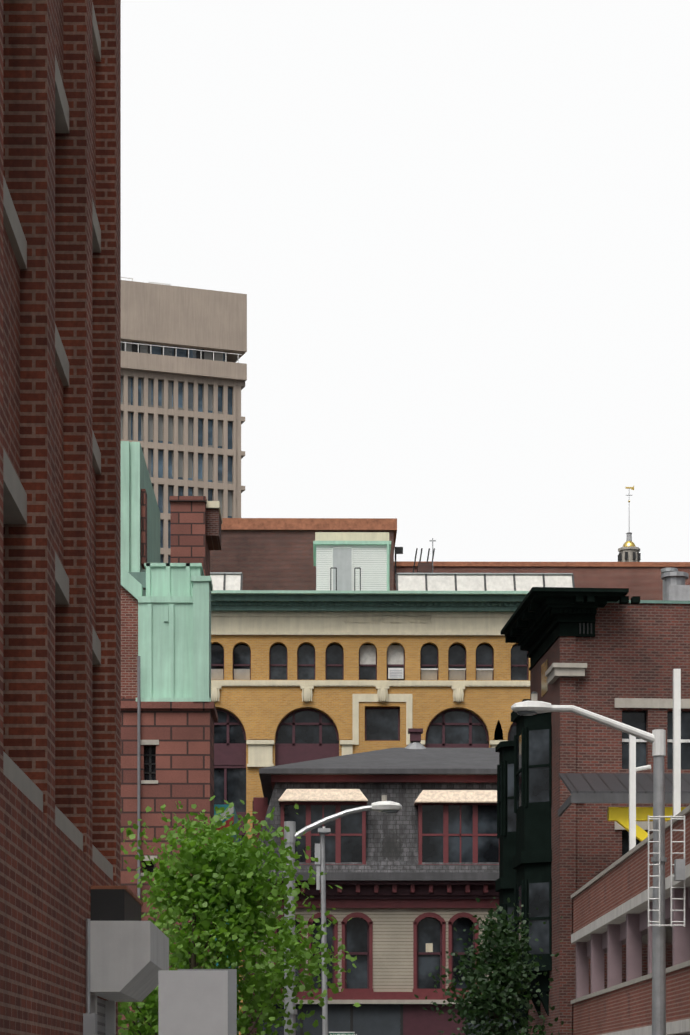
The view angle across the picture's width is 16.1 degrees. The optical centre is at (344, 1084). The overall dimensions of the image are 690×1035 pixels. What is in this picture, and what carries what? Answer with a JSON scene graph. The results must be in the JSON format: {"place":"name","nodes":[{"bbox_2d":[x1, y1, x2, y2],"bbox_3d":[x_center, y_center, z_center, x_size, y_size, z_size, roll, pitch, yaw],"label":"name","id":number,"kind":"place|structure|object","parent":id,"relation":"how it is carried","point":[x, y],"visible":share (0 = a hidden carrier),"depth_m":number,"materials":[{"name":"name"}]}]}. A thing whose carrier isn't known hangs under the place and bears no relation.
{"place":"outdoors","nodes":[
{"label":"outdoors","id":0,"kind":"place"},
{"bbox_2d":[121,277,246,562],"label":"concrete tower","id":1,"kind":"structure","parent":0,"point":[183,373],"depth_m":282.79,"materials":[{"name":"beige concrete"}]},
{"bbox_2d":[211,590,529,858],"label":"building facade","id":2,"kind":"structure","parent":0,"point":[303,735],"depth_m":109.34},
{"bbox_2d":[210,532,574,590],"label":"penthouse and skylights","id":3,"kind":"object","parent":2,"relation":"on","point":[351,561],"visible":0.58,"depth_m":123.23,"materials":[{"name":"white glass"}]},
{"bbox_2d":[211,635,529,1034],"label":"facade wall","id":4,"kind":"structure","parent":0,"point":[260,703],"depth_m":109.36,"materials":[{"name":"yellow brick"}]},
{"bbox_2d":[260,908,496,991],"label":"wall siding","id":5,"kind":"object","parent":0,"point":[392,949],"depth_m":83.37,"materials":[{"name":"beige wood"}]},
{"bbox_2d":[243,728,517,1034],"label":"mansard building","id":6,"kind":"structure","parent":0,"point":[433,842],"depth_m":83.32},
{"bbox_2d":[121,0,689,561],"label":"sky","id":7,"kind":"structure","parent":0,"point":[455,234],"materials":[{"name":"white"}]},
{"bbox_2d":[210,518,689,599],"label":"dark brick block","id":8,"kind":"structure","parent":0,"point":[268,553],"depth_m":149.33,"materials":[{"name":"brown brick"}]},
{"bbox_2d":[618,486,640,561],"bbox_3d":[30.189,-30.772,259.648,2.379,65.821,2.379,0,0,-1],"label":"cupola with vane","id":9,"kind":"object","parent":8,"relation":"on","point":[629,551],"visible":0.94,"depth_m":258.99,"materials":[{"name":"metal"}]},
{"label":"road","id":10,"kind":"structure","parent":0,"visible":0},
{"bbox_2d":[121,566,142,1021],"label":"brick gable building","id":11,"kind":"structure","parent":10,"relation":"on","point":[131,589],"depth_m":71.79,"materials":[{"name":"red brick"}]},
{"bbox_2d":[315,827,356,1034],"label":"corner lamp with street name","id":12,"kind":"object","parent":10,"relation":"on","point":[320,852],"visible":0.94,"depth_m":72.28,"materials":[{"name":"grey metal"}]},
{"bbox_2d":[414,897,573,1034],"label":"street tree","id":13,"kind":"object","parent":10,"relation":"on","point":[497,994],"visible":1,"depth_m":58.99,"materials":[{"name":"green plant"}]},
{"label":"ground","id":14,"kind":"structure","parent":0,"visible":0},
{"bbox_2d":[0,0,120,1034],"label":"brick building","id":15,"kind":"structure","parent":14,"relation":"on","point":[60,458],"depth_m":19.99,"materials":[{"name":"brick"}]},
{"bbox_2d":[83,886,168,1034],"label":"shutter housing and sign box","id":16,"kind":"object","parent":15,"relation":"attached to","point":[127,953],"visible":0.96,"depth_m":21.34,"materials":[{"name":"white paint"}]},
{"bbox_2d":[118,709,210,1033],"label":"brownstone front","id":17,"kind":"object","parent":14,"relation":"on","point":[183,759],"visible":0.45,"depth_m":71.31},
{"bbox_2d":[121,441,221,963],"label":"brownstone building","id":18,"kind":"structure","parent":14,"relation":"on","point":[174,627],"depth_m":72.14,"materials":[{"name":"green metal"}]},
{"bbox_2d":[158,969,236,1034],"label":"box","id":19,"kind":"object","parent":14,"relation":"on","point":[197,1001],"visible":1,"depth_m":10.33,"materials":[{"name":"metal"}]},
{"bbox_2d":[214,805,238,1033],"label":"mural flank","id":20,"kind":"object","parent":14,"relation":"on","point":[234,818],"visible":0.12,"depth_m":95.31,"materials":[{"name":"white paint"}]},
{"bbox_2d":[118,795,360,1034],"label":"maple tree","id":21,"kind":"object","parent":14,"relation":"on","point":[204,895],"visible":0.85,"depth_m":36.97,"materials":[{"name":"green plant"}]},
{"bbox_2d":[283,793,401,1034],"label":"street lamp","id":22,"kind":"object","parent":14,"relation":"on","point":[384,805],"visible":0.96,"depth_m":40.28,"materials":[{"name":"grey metal"}]},
{"bbox_2d":[495,587,689,1034],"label":"corner building","id":23,"kind":"structure","parent":14,"relation":"on","point":[544,627],"depth_m":66.03,"materials":[{"name":"brick"}]},
{"bbox_2d":[661,571,689,600],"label":"roof flue","id":24,"kind":"object","parent":23,"relation":"on","point":[676,588],"visible":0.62,"depth_m":70.38,"materials":[{"name":"silver metal"}]},
{"bbox_2d":[511,692,684,1034],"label":"street lamp","id":25,"kind":"object","parent":14,"relation":"on","point":[656,738],"visible":1,"depth_m":34.32,"materials":[{"name":"grey metal"}]},
{"bbox_2d":[558,669,689,1034],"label":"parking garage","id":26,"kind":"structure","parent":14,"relation":"on","point":[610,910],"depth_m":53.06,"materials":[{"name":"brick"}]},
{"bbox_2d":[576,603,689,993],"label":"brick wall","id":27,"kind":"structure","parent":14,"relation":"on","point":[639,650],"depth_m":64.81,"materials":[{"name":"brick"}]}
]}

